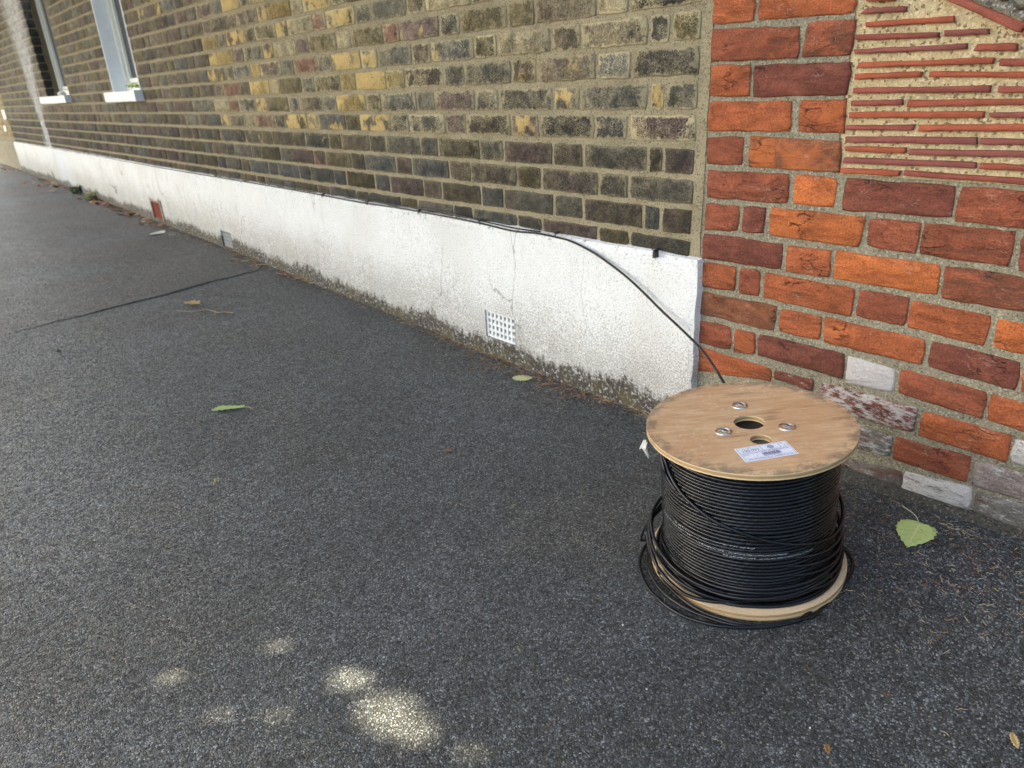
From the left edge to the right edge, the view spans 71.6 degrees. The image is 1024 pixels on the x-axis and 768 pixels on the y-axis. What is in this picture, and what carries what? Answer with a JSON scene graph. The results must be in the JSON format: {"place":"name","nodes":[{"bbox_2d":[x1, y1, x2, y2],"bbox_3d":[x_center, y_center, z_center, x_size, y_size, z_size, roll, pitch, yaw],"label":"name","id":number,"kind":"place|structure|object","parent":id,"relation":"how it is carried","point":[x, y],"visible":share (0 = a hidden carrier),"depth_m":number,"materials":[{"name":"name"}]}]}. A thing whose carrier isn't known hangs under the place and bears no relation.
{"place":"outdoors","nodes":[
{"label":"outdoors","id":0,"kind":"place"},
{"bbox_2d":[57,91,65,95],"bbox_3d":[-4.085,-2.635,6.441,0.072,0.040,0.094,-21,29,-36],"label":"stone","id":1,"kind":"object","parent":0,"point":[60,93],"visible":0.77,"depth_m":6.42,"materials":[{"name":"white stone"}]},
{"bbox_2d":[125,83,138,88],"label":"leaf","id":2,"kind":"object","parent":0,"point":[135,85],"visible":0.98,"depth_m":4.79,"materials":[{"name":"green plant"}]},
{"bbox_2d":[0,163,1023,767],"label":"pavement","id":3,"kind":"structure","parent":0,"point":[376,419],"depth_m":1.46,"materials":[{"name":"grey asphalt"}]},
{"bbox_2d":[0,93,21,169],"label":"brick pier","id":4,"kind":"structure","parent":3,"relation":"on","point":[8,155],"depth_m":9.59,"materials":[{"name":"beige brick"}]},
{"bbox_2d":[1,110,6,118],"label":"wall plate","id":5,"kind":"object","parent":4,"relation":"attached to","point":[4,114],"depth_m":9.14,"materials":[{"name":"plastic"}]},
{"bbox_2d":[68,186,80,193],"bbox_3d":[-4.285,-1.903,6.961,0.144,0.078,0.154,-21,29,-36],"label":"weed","id":6,"kind":"object","parent":3,"relation":"on","point":[74,190],"visible":1,"depth_m":6.93,"materials":[{"name":"green plant"}]},
{"bbox_2d":[0,182,269,334],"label":"asphalt patch","id":7,"kind":"object","parent":3,"relation":"on","point":[33,234],"visible":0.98,"depth_m":4.30,"materials":[{"name":"grey asphalt"}]},
{"bbox_2d":[77,191,96,199],"bbox_3d":[-3.883,-1.746,6.569,0.245,0.072,0.232,-21,29,-36],"label":"weed","id":8,"kind":"object","parent":7,"relation":"on","point":[91,195],"visible":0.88,"depth_m":6.54,"materials":[{"name":"green plant"}]},
{"bbox_2d":[150,230,165,234],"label":"leaf","id":9,"kind":"object","parent":3,"relation":"on","point":[160,232],"visible":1,"depth_m":4.92,"materials":[{"name":"beige plant"}]},
{"bbox_2d":[184,300,201,304],"bbox_3d":[-1.513,-0.387,3.371,0.120,0.012,0.068,0,23,6],"label":"leaf","id":10,"kind":"object","parent":3,"relation":"on","point":[193,302],"visible":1,"depth_m":3.38,"materials":[{"name":"beige plant"}]},
{"bbox_2d":[176,309,233,314],"bbox_3d":[-1.406,-0.333,3.250,0.311,0.006,0.046,7,25,22],"label":"twig","id":11,"kind":"object","parent":3,"relation":"on","point":[209,310],"visible":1,"depth_m":3.25,"materials":[{"name":"brown wood"}]},
{"bbox_2d":[212,405,252,410],"bbox_3d":[-0.913,0.077,2.321,0.136,0.009,0.034,-4,23,-3],"label":"leaf","id":12,"kind":"object","parent":3,"relation":"on","point":[222,407],"visible":1,"depth_m":2.32,"materials":[{"name":"green plant"}]},
{"bbox_2d":[0,0,713,413],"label":"house wall","id":13,"kind":"structure","parent":3,"relation":"on","point":[582,122],"depth_m":2.57,"materials":[{"name":"brick"}]},
{"bbox_2d":[20,0,72,103],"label":"window","id":14,"kind":"structure","parent":13,"relation":"in","point":[37,19],"depth_m":6.83,"materials":[{"name":"plastic"}]},
{"bbox_2d":[90,0,144,102],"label":"window","id":15,"kind":"structure","parent":13,"relation":"in","point":[108,14],"depth_m":5.11,"materials":[{"name":"plastic"}]},
{"bbox_2d":[15,141,540,231],"bbox_3d":[-3.124,-1.784,5.633,0.011,0.018,9.759,-21,29,-36],"label":"cable","id":16,"kind":"object","parent":13,"relation":"attached to","point":[328,193],"visible":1,"depth_m":3.06,"materials":[{"name":"black plastic"}]},
{"bbox_2d":[15,142,724,382],"bbox_3d":[-2.847,-1.545,5.375,0.193,0.260,10.613,-21,29,-35],"label":"cable","id":17,"kind":"object","parent":13,"relation":"attached to","point":[660,309],"visible":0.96,"depth_m":2.28,"materials":[{"name":"black plastic"}]},
{"bbox_2d":[652,248,661,257],"bbox_3d":[0.387,-0.350,1.890,0.038,0.023,0.015,-21,29,-36],"label":"cable clip","id":18,"kind":"object","parent":13,"relation":"attached to","point":[655,253],"visible":1,"depth_m":1.88,"materials":[{"name":"black plastic"}]},
{"bbox_2d":[0,164,810,728],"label":"leaf crumbs","id":19,"kind":"object","parent":3,"relation":"on","point":[48,182],"visible":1,"depth_m":5.69,"materials":[{"name":"brown plant"}]},
{"bbox_2d":[1,176,1023,767],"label":"needle litter","id":20,"kind":"object","parent":3,"relation":"on","point":[603,434],"visible":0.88,"depth_m":2.17,"materials":[{"name":"brown plant"}]},
{"bbox_2d":[512,375,531,380],"bbox_3d":[0.034,-0.021,2.385,0.053,0.005,0.059,-21,29,-36],"label":"leaf","id":21,"kind":"object","parent":3,"relation":"on","point":[521,377],"visible":1,"depth_m":2.38,"materials":[{"name":"yellow plant"}]},
{"bbox_2d":[638,382,859,629],"bbox_3d":[0.443,0.213,1.364,0.414,0.310,0.390,-6,23,2],"label":"cable drum","id":22,"kind":"object","parent":3,"relation":"on","point":[746,504],"visible":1,"depth_m":1.26,"materials":[{"name":"black plastic"}]},
{"bbox_2d":[824,743,830,753],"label":"leaf","id":23,"kind":"object","parent":3,"relation":"on","point":[827,747],"visible":1,"depth_m":1.02,"materials":[{"name":"brown plant"}]},
{"bbox_2d":[697,0,1023,540],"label":"red brick wall","id":24,"kind":"structure","parent":3,"relation":"on","point":[862,245],"depth_m":1.47,"materials":[{"name":"brick"}]},
{"bbox_2d":[896,505,936,547],"bbox_3d":[0.813,0.291,1.469,0.088,0.011,0.129,-7,23,-9],"label":"leaf","id":25,"kind":"object","parent":3,"relation":"on","point":[916,536],"visible":1,"depth_m":1.44,"materials":[{"name":"green plant"}]},
{"bbox_2d":[1010,732,1019,748],"bbox_3d":[0.716,0.507,1.011,0.011,0.006,0.027,4,24,16],"label":"leaf","id":26,"kind":"object","parent":3,"relation":"on","point":[1014,740],"visible":1,"depth_m":1.01,"materials":[{"name":"yellow plant"}]}
]}

